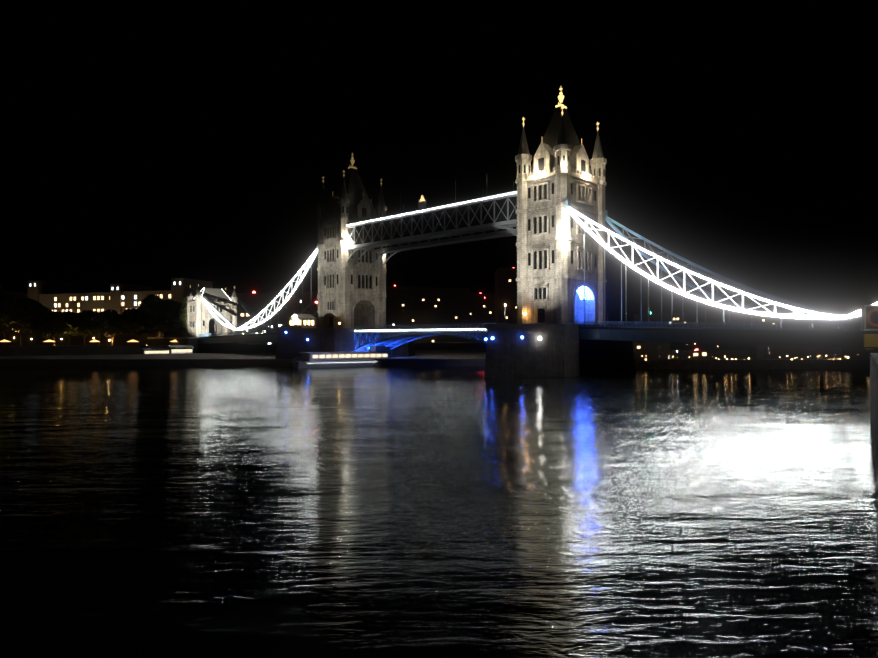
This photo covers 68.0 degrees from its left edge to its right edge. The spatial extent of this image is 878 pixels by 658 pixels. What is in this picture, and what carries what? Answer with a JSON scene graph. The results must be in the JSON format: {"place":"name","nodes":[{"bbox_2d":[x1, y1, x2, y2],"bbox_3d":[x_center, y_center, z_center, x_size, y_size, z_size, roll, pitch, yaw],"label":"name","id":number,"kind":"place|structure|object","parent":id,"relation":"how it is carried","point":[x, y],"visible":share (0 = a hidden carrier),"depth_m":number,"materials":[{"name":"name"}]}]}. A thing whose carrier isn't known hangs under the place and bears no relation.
{"place":"outdoors","nodes":[
{"label":"outdoors","id":0,"kind":"place"},
{"bbox_2d":[212,319,216,336],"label":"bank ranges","id":1,"kind":"object","parent":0,"point":[214,327],"depth_m":457.29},
{"bbox_2d":[0,341,715,355],"bbox_3d":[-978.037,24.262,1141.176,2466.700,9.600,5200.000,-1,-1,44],"label":"bank ground","id":2,"kind":"structure","parent":0,"point":[29,350],"depth_m":252.35,"materials":[{"name":"stone"}]},
{"bbox_2d":[0,298,17,345],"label":"tree","id":3,"kind":"object","parent":2,"relation":"on","point":[3,331],"visible":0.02,"depth_m":332.22,"materials":[{"name":"green plant"}]},
{"bbox_2d":[0,297,49,345],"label":"tree","id":4,"kind":"object","parent":2,"relation":"on","point":[27,310],"visible":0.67,"depth_m":301.14,"materials":[{"name":"green plant"}]},
{"bbox_2d":[27,308,52,344],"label":"tree","id":5,"kind":"object","parent":2,"relation":"on","point":[35,332],"depth_m":366.17,"materials":[{"name":"green plant"}]},
{"bbox_2d":[27,311,82,345],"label":"tree","id":6,"kind":"object","parent":2,"relation":"on","point":[53,324],"visible":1,"depth_m":284.01,"materials":[{"name":"green plant"}]},
{"bbox_2d":[60,311,78,345],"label":"tree","id":7,"kind":"object","parent":2,"relation":"on","point":[66,335],"visible":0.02,"depth_m":325.02,"materials":[{"name":"green plant"}]},
{"bbox_2d":[68,311,104,345],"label":"tree","id":8,"kind":"object","parent":2,"relation":"on","point":[82,331],"visible":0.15,"depth_m":299.44,"materials":[{"name":"green plant"}]},
{"bbox_2d":[0,340,176,345],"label":"parasols","id":9,"kind":"object","parent":2,"relation":"on","point":[90,341],"visible":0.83,"depth_m":277.98,"materials":[{"name":"beige fabric"}]},
{"bbox_2d":[81,310,101,345],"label":"tree","id":10,"kind":"object","parent":2,"relation":"on","point":[88,311],"depth_m":320.94,"materials":[{"name":"green plant"}]},
{"bbox_2d":[0,278,211,344],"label":"building","id":11,"kind":"structure","parent":2,"relation":"on","point":[119,298],"depth_m":398.33,"materials":[{"name":"stone"}]},
{"bbox_2d":[81,309,141,345],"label":"tree","id":12,"kind":"object","parent":2,"relation":"on","point":[112,324],"visible":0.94,"depth_m":284.54,"materials":[{"name":"green plant"}]},
{"bbox_2d":[124,307,150,344],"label":"tree","id":13,"kind":"object","parent":2,"relation":"on","point":[136,311],"visible":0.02,"depth_m":299.20,"materials":[{"name":"green plant"}]},
{"bbox_2d":[132,294,186,336],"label":"tree","id":14,"kind":"object","parent":2,"relation":"on","point":[165,315],"visible":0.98,"depth_m":282.08,"materials":[{"name":"green plant"}]},
{"bbox_2d":[170,298,186,331],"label":"tree","id":15,"kind":"object","parent":2,"relation":"on","point":[182,305],"visible":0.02,"depth_m":304.80,"materials":[{"name":"green plant"}]},
{"bbox_2d":[147,286,247,352],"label":"abutment","id":16,"kind":"object","parent":2,"relation":"on","point":[222,303],"visible":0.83,"depth_m":280.60,"materials":[{"name":"stone"}]},
{"bbox_2d":[5,268,819,344],"bbox_3d":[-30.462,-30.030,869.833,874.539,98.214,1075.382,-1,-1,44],"label":"city skyline","id":17,"kind":"structure","parent":2,"relation":"on","point":[411,306],"depth_m":698.00},
{"bbox_2d":[0,366,877,657],"bbox_3d":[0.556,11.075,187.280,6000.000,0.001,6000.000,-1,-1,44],"label":"river water","id":18,"kind":"structure","parent":0,"point":[322,512],"depth_m":31.01,"materials":[{"name":"black liquid"}]},
{"bbox_2d":[292,346,390,367],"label":"river boat","id":19,"kind":"object","parent":18,"relation":"on","point":[334,359],"visible":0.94,"depth_m":189.40,"materials":[{"name":"grey"}]},
{"bbox_2d":[276,318,414,358],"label":"pier","id":20,"kind":"structure","parent":18,"relation":"in","point":[292,343],"depth_m":197.20,"materials":[{"name":"stone"}]},
{"bbox_2d":[288,314,316,327],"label":"pier cabin","id":21,"kind":"object","parent":20,"relation":"on","point":[305,320],"visible":0.9,"depth_m":200.11,"materials":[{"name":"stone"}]},
{"bbox_2d":[317,153,386,328],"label":"tower","id":22,"kind":"structure","parent":20,"relation":"on","point":[350,294],"depth_m":211.70,"materials":[{"name":"stone"}]},
{"bbox_2d":[198,321,877,350],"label":"bridge decks","id":23,"kind":"object","parent":20,"relation":"on","point":[822,337],"visible":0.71,"depth_m":132.98,"materials":[{"name":"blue metal"}]},
{"bbox_2d":[577,286,650,326],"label":"portal lights and signals","id":24,"kind":"object","parent":23,"relation":"on","point":[582,287],"visible":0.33,"depth_m":157.31,"materials":[{"name":"white metal"}]},
{"bbox_2d":[484,306,634,377],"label":"pier","id":25,"kind":"structure","parent":18,"relation":"in","point":[559,350],"depth_m":139.85,"materials":[{"name":"stone"}]},
{"bbox_2d":[515,88,606,324],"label":"tower","id":26,"kind":"structure","parent":25,"relation":"on","point":[550,254],"depth_m":154.05,"materials":[{"name":"stone"}]},
{"bbox_2d":[346,181,516,266],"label":"walkways","id":27,"kind":"structure","parent":26,"relation":"attached to","point":[481,218],"depth_m":181.94,"materials":[{"name":"white metal"}]},
{"bbox_2d":[201,200,877,335],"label":"suspension chains","id":28,"kind":"object","parent":26,"relation":"hanging from","point":[820,315],"visible":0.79,"depth_m":139.13,"materials":[{"name":"white metal"}]},
{"bbox_2d":[0,328,877,368],"bbox_3d":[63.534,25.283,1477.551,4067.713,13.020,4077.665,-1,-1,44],"label":"embankment wall","id":29,"kind":"structure","parent":0,"point":[657,355],"depth_m":193.01,"materials":[{"name":"stone"}]},
{"bbox_2d":[142,345,196,353],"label":"tower pier pontoons","id":30,"kind":"object","parent":29,"relation":"on","point":[178,349],"visible":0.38,"depth_m":263.60,"materials":[{"name":"white paint"}]},
{"bbox_2d":[14,297,848,359],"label":"distant lamps","id":31,"kind":"object","parent":29,"relation":"on","point":[484,319],"visible":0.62,"depth_m":286.80,"materials":[{"name":"yellow metal"}]},
{"bbox_2d":[0,0,877,329],"label":"sky","id":32,"kind":"structure","parent":0,"point":[151,143],"materials":[{"name":"black"}]},
{"bbox_2d":[870,353,877,485],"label":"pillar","id":33,"kind":"structure","parent":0,"point":[874,389],"depth_m":43.20,"materials":[{"name":"stone"}]},
{"bbox_2d":[861,305,877,346],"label":"lifebuoy station","id":34,"kind":"object","parent":33,"relation":"on","point":[869,317],"visible":1,"depth_m":27.28,"materials":[{"name":"black metal"}]}
]}

